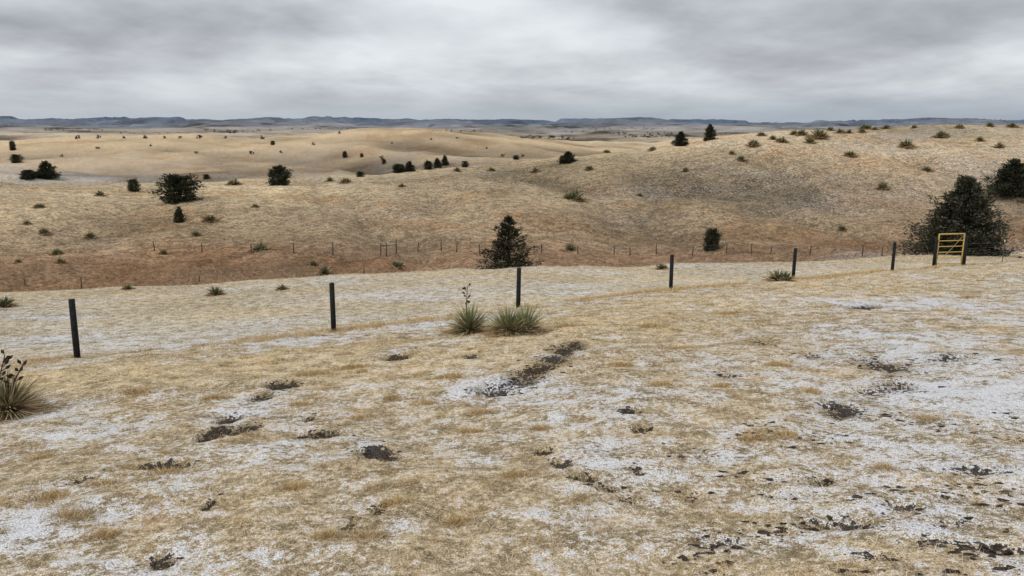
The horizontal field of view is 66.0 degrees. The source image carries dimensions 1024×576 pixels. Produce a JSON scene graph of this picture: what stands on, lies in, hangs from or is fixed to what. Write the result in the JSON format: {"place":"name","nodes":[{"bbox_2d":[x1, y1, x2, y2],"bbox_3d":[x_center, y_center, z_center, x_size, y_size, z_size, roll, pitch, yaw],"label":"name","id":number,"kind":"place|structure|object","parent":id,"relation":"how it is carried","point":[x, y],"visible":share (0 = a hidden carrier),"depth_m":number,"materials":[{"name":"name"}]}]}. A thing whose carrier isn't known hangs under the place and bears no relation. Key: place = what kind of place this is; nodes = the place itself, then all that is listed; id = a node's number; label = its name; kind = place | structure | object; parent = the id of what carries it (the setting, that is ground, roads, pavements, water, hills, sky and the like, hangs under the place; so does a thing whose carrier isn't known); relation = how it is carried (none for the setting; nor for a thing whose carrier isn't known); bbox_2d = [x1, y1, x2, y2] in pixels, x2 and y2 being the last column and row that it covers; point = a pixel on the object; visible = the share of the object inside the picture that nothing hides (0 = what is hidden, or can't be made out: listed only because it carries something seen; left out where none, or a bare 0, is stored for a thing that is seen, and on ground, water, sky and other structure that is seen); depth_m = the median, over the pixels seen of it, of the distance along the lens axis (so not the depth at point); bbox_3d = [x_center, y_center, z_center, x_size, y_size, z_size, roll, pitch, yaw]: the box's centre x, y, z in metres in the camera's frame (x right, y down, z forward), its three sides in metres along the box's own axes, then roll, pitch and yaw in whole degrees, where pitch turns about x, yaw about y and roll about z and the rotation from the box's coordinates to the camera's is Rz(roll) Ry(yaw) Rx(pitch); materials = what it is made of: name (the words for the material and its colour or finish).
{"place":"outdoors","nodes":[
{"label":"outdoors","id":0,"kind":"place"},
{"bbox_2d":[0,116,1023,575],"bbox_3d":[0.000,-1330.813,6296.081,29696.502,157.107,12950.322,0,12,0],"label":"ground","id":1,"kind":"structure","parent":0,"point":[112,164],"depth_m":15.43,"materials":[{"name":"beige plant"}]},
{"bbox_2d":[0,296,23,307],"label":"yucca plant","id":2,"kind":"object","parent":1,"relation":"on","point":[8,303],"visible":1,"depth_m":31.92,"materials":[{"name":"green plant"}]},
{"bbox_2d":[9,141,16,150],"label":"juniper tree","id":3,"kind":"object","parent":1,"relation":"on","point":[12,144],"visible":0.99,"depth_m":396.14,"materials":[{"name":"green plant"}]},
{"bbox_2d":[8,154,23,162],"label":"juniper tree","id":4,"kind":"object","parent":1,"relation":"on","point":[14,158],"visible":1,"depth_m":314.05,"materials":[{"name":"green plant"}]},
{"bbox_2d":[12,259,23,263],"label":"yucca plant","id":5,"kind":"object","parent":1,"relation":"on","point":[17,261],"visible":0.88,"depth_m":70.79,"materials":[{"name":"green plant"}]},
{"bbox_2d":[21,220,31,224],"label":"yucca plant","id":6,"kind":"object","parent":1,"relation":"on","point":[27,222],"visible":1,"depth_m":91.58,"materials":[{"name":"green plant"}]},
{"bbox_2d":[18,169,37,179],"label":"juniper tree","id":7,"kind":"object","parent":1,"relation":"on","point":[25,174],"visible":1,"depth_m":231.12,"materials":[{"name":"green plant"}]},
{"bbox_2d":[0,349,71,422],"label":"yucca plant","id":8,"kind":"object","parent":1,"relation":"on","point":[13,398],"visible":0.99,"depth_m":11.36,"materials":[{"name":"green plant"}]},
{"bbox_2d":[31,170,44,177],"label":"juniper tree","id":9,"kind":"object","parent":1,"relation":"on","point":[36,172],"visible":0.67,"depth_m":235.67,"materials":[{"name":"green plant"}]},
{"bbox_2d":[32,203,47,208],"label":"yucca plant","id":10,"kind":"object","parent":1,"relation":"on","point":[39,206],"visible":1,"depth_m":100.00,"materials":[{"name":"green plant"}]},
{"bbox_2d":[38,228,53,234],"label":"yucca plant","id":11,"kind":"object","parent":1,"relation":"on","point":[43,231],"visible":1,"depth_m":89.56,"materials":[{"name":"green plant"}]},
{"bbox_2d":[35,160,61,179],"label":"juniper tree","id":12,"kind":"object","parent":1,"relation":"on","point":[45,167],"visible":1,"depth_m":236.50,"materials":[{"name":"green plant"}]},
{"bbox_2d":[47,249,64,255],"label":"yucca plant","id":13,"kind":"object","parent":1,"relation":"on","point":[55,252],"visible":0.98,"depth_m":76.85,"materials":[{"name":"green plant"}]},
{"bbox_2d":[53,258,67,263],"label":"yucca plant","id":14,"kind":"object","parent":1,"relation":"on","point":[60,261],"visible":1,"depth_m":67.20,"materials":[{"name":"green plant"}]},
{"bbox_2d":[81,232,99,239],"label":"yucca plant","id":15,"kind":"object","parent":1,"relation":"on","point":[91,235],"visible":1,"depth_m":90.02,"materials":[{"name":"green plant"}]},
{"bbox_2d":[93,190,106,195],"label":"yucca plant","id":16,"kind":"object","parent":1,"relation":"on","point":[100,193],"visible":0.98,"depth_m":113.75,"materials":[{"name":"green plant"}]},
{"bbox_2d":[120,284,135,289],"bbox_3d":[-19.185,-0.069,39.413,0.934,0.400,0.801,7,14,30],"label":"yucca plant","id":17,"kind":"object","parent":1,"relation":"on","point":[126,287],"visible":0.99,"depth_m":39.33,"materials":[{"name":"green plant"}]},
{"bbox_2d":[125,177,141,191],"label":"juniper tree","id":18,"kind":"object","parent":1,"relation":"on","point":[133,185],"visible":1,"depth_m":120.93,"materials":[{"name":"green plant"}]},
{"bbox_2d":[156,248,168,254],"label":"yucca plant","id":19,"kind":"object","parent":1,"relation":"on","point":[163,251],"visible":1,"depth_m":77.08,"materials":[{"name":"green plant"}]},
{"bbox_2d":[148,173,206,204],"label":"juniper tree","id":20,"kind":"object","parent":1,"relation":"on","point":[178,185],"visible":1,"depth_m":107.58,"materials":[{"name":"green plant"}]},
{"bbox_2d":[173,206,186,222],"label":"juniper tree","id":21,"kind":"object","parent":1,"relation":"on","point":[179,212],"visible":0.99,"depth_m":96.84,"materials":[{"name":"green plant"}]},
{"bbox_2d":[190,231,204,236],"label":"yucca plant","id":22,"kind":"object","parent":1,"relation":"on","point":[196,233],"visible":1,"depth_m":88.00,"materials":[{"name":"green plant"}]},
{"bbox_2d":[203,174,210,178],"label":"juniper tree","id":23,"kind":"object","parent":1,"relation":"on","point":[205,176],"visible":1,"depth_m":248.43,"materials":[{"name":"green plant"}]},
{"bbox_2d":[200,215,220,222],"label":"yucca plant","id":24,"kind":"object","parent":1,"relation":"on","point":[211,218],"visible":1,"depth_m":96.61,"materials":[{"name":"green plant"}]},
{"bbox_2d":[206,287,227,296],"bbox_3d":[-13.199,0.156,35.064,1.420,0.624,1.209,0,12,0],"label":"yucca plant","id":25,"kind":"object","parent":1,"relation":"on","point":[217,291],"visible":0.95,"depth_m":35.02,"materials":[{"name":"green plant"}]},
{"bbox_2d":[225,178,242,184],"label":"yucca plant","id":26,"kind":"object","parent":1,"relation":"on","point":[232,182],"visible":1,"depth_m":128.71,"materials":[{"name":"green plant"}]},
{"bbox_2d":[245,242,273,252],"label":"yucca plant","id":27,"kind":"object","parent":1,"relation":"on","point":[259,246],"visible":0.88,"depth_m":74.83,"materials":[{"name":"green plant"}]},
{"bbox_2d":[265,165,293,185],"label":"juniper tree","id":28,"kind":"object","parent":1,"relation":"on","point":[280,178],"visible":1,"depth_m":127.64,"materials":[{"name":"green plant"}]},
{"bbox_2d":[275,283,289,290],"bbox_3d":[-10.489,-0.002,36.079,0.885,0.451,0.972,3,12,15],"label":"yucca plant","id":29,"kind":"object","parent":1,"relation":"on","point":[283,287],"visible":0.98,"depth_m":36.00,"materials":[{"name":"green plant"}]},
{"bbox_2d":[309,259,319,266],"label":"yucca plant","id":30,"kind":"object","parent":1,"relation":"on","point":[314,263],"visible":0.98,"depth_m":71.65,"materials":[{"name":"green plant"}]},
{"bbox_2d":[313,265,334,275],"bbox_3d":[-14.604,-1.332,61.443,2.130,1.100,2.502,1,12,3],"label":"yucca plant","id":31,"kind":"object","parent":1,"relation":"on","point":[324,270],"visible":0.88,"depth_m":61.23,"materials":[{"name":"green plant"}]},
{"bbox_2d":[338,178,350,183],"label":"yucca plant","id":32,"kind":"object","parent":1,"relation":"on","point":[344,180],"visible":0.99,"depth_m":134.15,"materials":[{"name":"green plant"}]},
{"bbox_2d":[356,171,364,176],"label":"juniper tree","id":33,"kind":"object","parent":1,"relation":"on","point":[360,174],"visible":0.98,"depth_m":139.67,"materials":[{"name":"green plant"}]},
{"bbox_2d":[44,127,743,158],"bbox_3d":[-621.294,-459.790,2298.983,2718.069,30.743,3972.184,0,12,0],"label":"distant trees","id":34,"kind":"object","parent":1,"relation":"on","point":[382,157],"visible":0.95,"depth_m":1428.15,"materials":[{"name":"green plant"}]},
{"bbox_2d":[390,163,405,172],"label":"juniper tree","id":35,"kind":"object","parent":1,"relation":"on","point":[397,167],"visible":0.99,"depth_m":149.53,"materials":[{"name":"green plant"}]},
{"bbox_2d":[392,261,406,267],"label":"yucca plant","id":36,"kind":"object","parent":1,"relation":"on","point":[398,264],"visible":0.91,"depth_m":69.47,"materials":[{"name":"green plant"}]},
{"bbox_2d":[404,161,415,171],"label":"juniper tree","id":37,"kind":"object","parent":1,"relation":"on","point":[409,165],"visible":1,"depth_m":149.32,"materials":[{"name":"green plant"}]},
{"bbox_2d":[422,159,432,169],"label":"juniper tree","id":38,"kind":"object","parent":1,"relation":"on","point":[427,165],"visible":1,"depth_m":297.54,"materials":[{"name":"green plant"}]},
{"bbox_2d":[432,157,441,167],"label":"juniper tree","id":39,"kind":"object","parent":1,"relation":"on","point":[436,163],"visible":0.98,"depth_m":315.62,"materials":[{"name":"green plant"}]},
{"bbox_2d":[441,155,448,165],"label":"juniper tree","id":40,"kind":"object","parent":1,"relation":"on","point":[444,160],"visible":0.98,"depth_m":322.06,"materials":[{"name":"green plant"}]},
{"bbox_2d":[453,166,461,171],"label":"yucca plant","id":41,"kind":"object","parent":1,"relation":"on","point":[456,169],"visible":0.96,"depth_m":152.64,"materials":[{"name":"green plant"}]},
{"bbox_2d":[436,283,492,335],"bbox_3d":[-0.938,0.542,17.828,1.703,1.260,1.679,0,12,0],"label":"yucca plant","id":42,"kind":"object","parent":1,"relation":"on","point":[466,324],"visible":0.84,"depth_m":17.86,"materials":[{"name":"green plant"}]},
{"bbox_2d":[461,161,468,166],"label":"juniper tree","id":43,"kind":"object","parent":1,"relation":"on","point":[465,163],"visible":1,"depth_m":160.27,"materials":[{"name":"green plant"}]},
{"bbox_2d":[1,239,937,357],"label":"post and wire fence","id":44,"kind":"object","parent":1,"relation":"on","point":[74,328],"visible":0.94,"depth_m":20.07,"materials":[{"name":"brown wood"}]},
{"bbox_2d":[24,239,915,287],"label":"old pasture fence","id":45,"kind":"object","parent":1,"relation":"on","point":[577,247],"visible":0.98,"depth_m":76.13,"materials":[{"name":"brown wood"}]},
{"bbox_2d":[466,214,544,268],"bbox_3d":[-0.103,-2.361,51.969,5.632,5.143,6.874,-5,13,-22],"label":"juniper tree","id":46,"kind":"object","parent":1,"relation":"on","point":[508,246],"visible":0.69,"depth_m":51.52,"materials":[{"name":"green plant"}]},
{"bbox_2d":[0,217,1023,291],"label":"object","id":47,"kind":"object","parent":1,"relation":"on","point":[455,239],"visible":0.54,"depth_m":75.07,"materials":[{"name":"brown plant"}]},
{"bbox_2d":[0,252,1023,357],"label":"field grass","id":48,"kind":"structure","parent":1,"relation":"on","point":[252,301],"depth_m":33.69,"materials":[{"name":"beige plant"}]},
{"bbox_2d":[1,292,1023,575],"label":"soil clods","id":49,"kind":"object","parent":1,"relation":"on","point":[901,488],"visible":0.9,"depth_m":6.81,"materials":[{"name":"brown soil"}]},
{"bbox_2d":[1,123,1023,250],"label":"hill bunch grass","id":50,"kind":"structure","parent":1,"relation":"on","point":[503,198],"depth_m":113.89,"materials":[{"name":"beige plant"}]},
{"bbox_2d":[4,259,1023,368],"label":"fence line grass","id":51,"kind":"structure","parent":1,"relation":"on","point":[266,338],"depth_m":21.27,"materials":[{"name":"beige plant"}]},
{"bbox_2d":[476,302,552,338],"bbox_3d":[0.135,0.724,17.285,2.043,0.969,1.677,0,12,0],"label":"yucca plant","id":52,"kind":"object","parent":1,"relation":"on","point":[518,323],"visible":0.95,"depth_m":17.24,"materials":[{"name":"green plant"}]},
{"bbox_2d":[529,167,540,172],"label":"yucca plant","id":53,"kind":"object","parent":1,"relation":"on","point":[535,169],"visible":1,"depth_m":140.49,"materials":[{"name":"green plant"}]},
{"bbox_2d":[556,151,577,163],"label":"juniper tree","id":54,"kind":"object","parent":1,"relation":"on","point":[570,156],"visible":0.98,"depth_m":148.65,"materials":[{"name":"green plant"}]},
{"bbox_2d":[558,241,578,251],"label":"yucca plant","id":55,"kind":"object","parent":1,"relation":"on","point":[568,248],"visible":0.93,"depth_m":78.14,"materials":[{"name":"green plant"}]},
{"bbox_2d":[560,188,590,202],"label":"yucca plant","id":56,"kind":"object","parent":1,"relation":"on","point":[572,195],"visible":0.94,"depth_m":111.38,"materials":[{"name":"green plant"}]},
{"bbox_2d":[583,165,592,169],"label":"yucca plant","id":57,"kind":"object","parent":1,"relation":"on","point":[588,167],"visible":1,"depth_m":137.57,"materials":[{"name":"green plant"}]},
{"bbox_2d":[654,263,669,269],"bbox_3d":[8.758,-1.249,45.809,1.231,0.528,1.056,-3,12,-12],"label":"yucca plant","id":58,"kind":"object","parent":1,"relation":"on","point":[661,266],"visible":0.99,"depth_m":45.82,"materials":[{"name":"green plant"}]},
{"bbox_2d":[668,131,689,146],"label":"juniper tree","id":59,"kind":"object","parent":1,"relation":"on","point":[680,139],"visible":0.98,"depth_m":156.37,"materials":[{"name":"green plant"}]},
{"bbox_2d":[702,124,718,140],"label":"juniper tree","id":60,"kind":"object","parent":1,"relation":"on","point":[710,133],"visible":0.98,"depth_m":155.16,"materials":[{"name":"green plant"}]},
{"bbox_2d":[700,227,722,250],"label":"juniper tree","id":61,"kind":"object","parent":1,"relation":"on","point":[713,238],"visible":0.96,"depth_m":85.58,"materials":[{"name":"green plant"}]},
{"bbox_2d":[736,155,749,161],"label":"yucca plant","id":62,"kind":"object","parent":1,"relation":"on","point":[741,158],"visible":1,"depth_m":134.72,"materials":[{"name":"green plant"}]},
{"bbox_2d":[745,139,760,145],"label":"yucca plant","id":63,"kind":"object","parent":1,"relation":"on","point":[752,143],"visible":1,"depth_m":141.70,"materials":[{"name":"green plant"}]},
{"bbox_2d":[756,132,766,135],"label":"yucca plant","id":64,"kind":"object","parent":1,"relation":"on","point":[761,134],"visible":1,"depth_m":157.19,"materials":[{"name":"green plant"}]},
{"bbox_2d":[767,135,777,139],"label":"yucca plant","id":65,"kind":"object","parent":1,"relation":"on","point":[772,137],"visible":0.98,"depth_m":150.50,"materials":[{"name":"green plant"}]},
{"bbox_2d":[759,268,798,281],"bbox_3d":[9.637,-0.379,28.311,1.399,0.713,1.536,-6,13,-27],"label":"yucca plant","id":66,"kind":"object","parent":1,"relation":"on","point":[782,276],"visible":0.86,"depth_m":28.24,"materials":[{"name":"green plant"}]},
{"bbox_2d":[774,135,789,142],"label":"yucca plant","id":67,"kind":"object","parent":1,"relation":"on","point":[783,139],"visible":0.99,"depth_m":143.21,"materials":[{"name":"green plant"}]},
{"bbox_2d":[795,129,809,135],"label":"yucca plant","id":68,"kind":"object","parent":1,"relation":"on","point":[802,132],"visible":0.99,"depth_m":154.62,"materials":[{"name":"green plant"}]},
{"bbox_2d":[803,136,819,143],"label":"yucca plant","id":69,"kind":"object","parent":1,"relation":"on","point":[811,140],"visible":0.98,"depth_m":147.36,"materials":[{"name":"green plant"}]},
{"bbox_2d":[805,127,830,139],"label":"yucca plant","id":70,"kind":"object","parent":1,"relation":"on","point":[821,134],"visible":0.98,"depth_m":149.97,"materials":[{"name":"green plant"}]},
{"bbox_2d":[832,128,846,133],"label":"yucca plant","id":71,"kind":"object","parent":1,"relation":"on","point":[839,131],"visible":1,"depth_m":157.31,"materials":[{"name":"green plant"}]},
{"bbox_2d":[835,225,847,230],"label":"yucca plant","id":72,"kind":"object","parent":1,"relation":"on","point":[841,227],"visible":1,"depth_m":98.72,"materials":[{"name":"green plant"}]},
{"bbox_2d":[842,150,858,156],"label":"yucca plant","id":73,"kind":"object","parent":1,"relation":"on","point":[850,154],"visible":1,"depth_m":133.89,"materials":[{"name":"green plant"}]},
{"bbox_2d":[856,123,871,128],"bbox_3d":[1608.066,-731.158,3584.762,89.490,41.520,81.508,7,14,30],"label":"yucca plant","id":74,"kind":"object","parent":1,"relation":"on","point":[866,126],"visible":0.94,"depth_m":3575.66,"materials":[{"name":"green plant"}]},
{"bbox_2d":[874,181,891,189],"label":"yucca plant","id":75,"kind":"object","parent":1,"relation":"on","point":[882,185],"visible":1,"depth_m":119.38,"materials":[{"name":"green plant"}]},
{"bbox_2d":[897,138,919,148],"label":"yucca plant","id":76,"kind":"object","parent":1,"relation":"on","point":[906,144],"visible":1,"depth_m":141.13,"materials":[{"name":"green plant"}]},
{"bbox_2d":[922,166,935,171],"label":"yucca plant","id":77,"kind":"object","parent":1,"relation":"on","point":[928,168],"visible":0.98,"depth_m":130.19,"materials":[{"name":"green plant"}]},
{"bbox_2d":[931,130,950,137],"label":"yucca plant","id":78,"kind":"object","parent":1,"relation":"on","point":[942,134],"visible":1,"depth_m":150.71,"materials":[{"name":"green plant"}]},
{"bbox_2d":[935,233,968,264],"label":"yellow walk gate","id":79,"kind":"structure","parent":1,"relation":"on","point":[964,250],"depth_m":35.58,"materials":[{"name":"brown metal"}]},
{"bbox_2d":[887,174,1023,257],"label":"juniper tree","id":80,"kind":"object","parent":1,"relation":"on","point":[967,212],"visible":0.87,"depth_m":61.23,"materials":[{"name":"green plant"}]},
{"bbox_2d":[953,124,964,127],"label":"yucca plant","id":81,"kind":"object","parent":1,"relation":"on","point":[959,126],"visible":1,"depth_m":160.15,"materials":[{"name":"green plant"}]},
{"bbox_2d":[975,136,986,141],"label":"yucca plant","id":82,"kind":"object","parent":1,"relation":"on","point":[981,138],"visible":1,"depth_m":144.57,"materials":[{"name":"green plant"}]},
{"bbox_2d":[985,121,996,126],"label":"yucca plant","id":83,"kind":"object","parent":1,"relation":"on","point":[991,125],"visible":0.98,"depth_m":167.01,"materials":[{"name":"green plant"}]},
{"bbox_2d":[967,240,1023,260],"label":"wire fence","id":84,"kind":"object","parent":1,"relation":"on","point":[1001,251],"visible":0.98,"depth_m":38.71,"materials":[{"name":"metal"}]},
{"bbox_2d":[993,142,1006,146],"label":"yucca plant","id":85,"kind":"object","parent":1,"relation":"on","point":[999,145],"visible":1,"depth_m":139.65,"materials":[{"name":"green plant"}]},
{"bbox_2d":[980,158,1023,197],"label":"juniper tree","id":86,"kind":"object","parent":1,"relation":"on","point":[1012,171],"visible":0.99,"depth_m":116.40,"materials":[{"name":"green plant"}]},
{"bbox_2d":[1005,123,1018,127],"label":"yucca plant","id":87,"kind":"object","parent":1,"relation":"on","point":[1012,125],"visible":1,"depth_m":167.73,"materials":[{"name":"green plant"}]},
{"bbox_2d":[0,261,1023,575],"bbox_3d":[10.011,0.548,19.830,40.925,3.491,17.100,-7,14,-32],"label":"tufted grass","id":88,"kind":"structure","parent":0,"point":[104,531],"depth_m":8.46,"materials":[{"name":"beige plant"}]},
{"bbox_2d":[0,0,1023,122],"label":"sky","id":89,"kind":"structure","parent":0,"point":[754,61],"materials":[{"name":"grey"}]}
]}

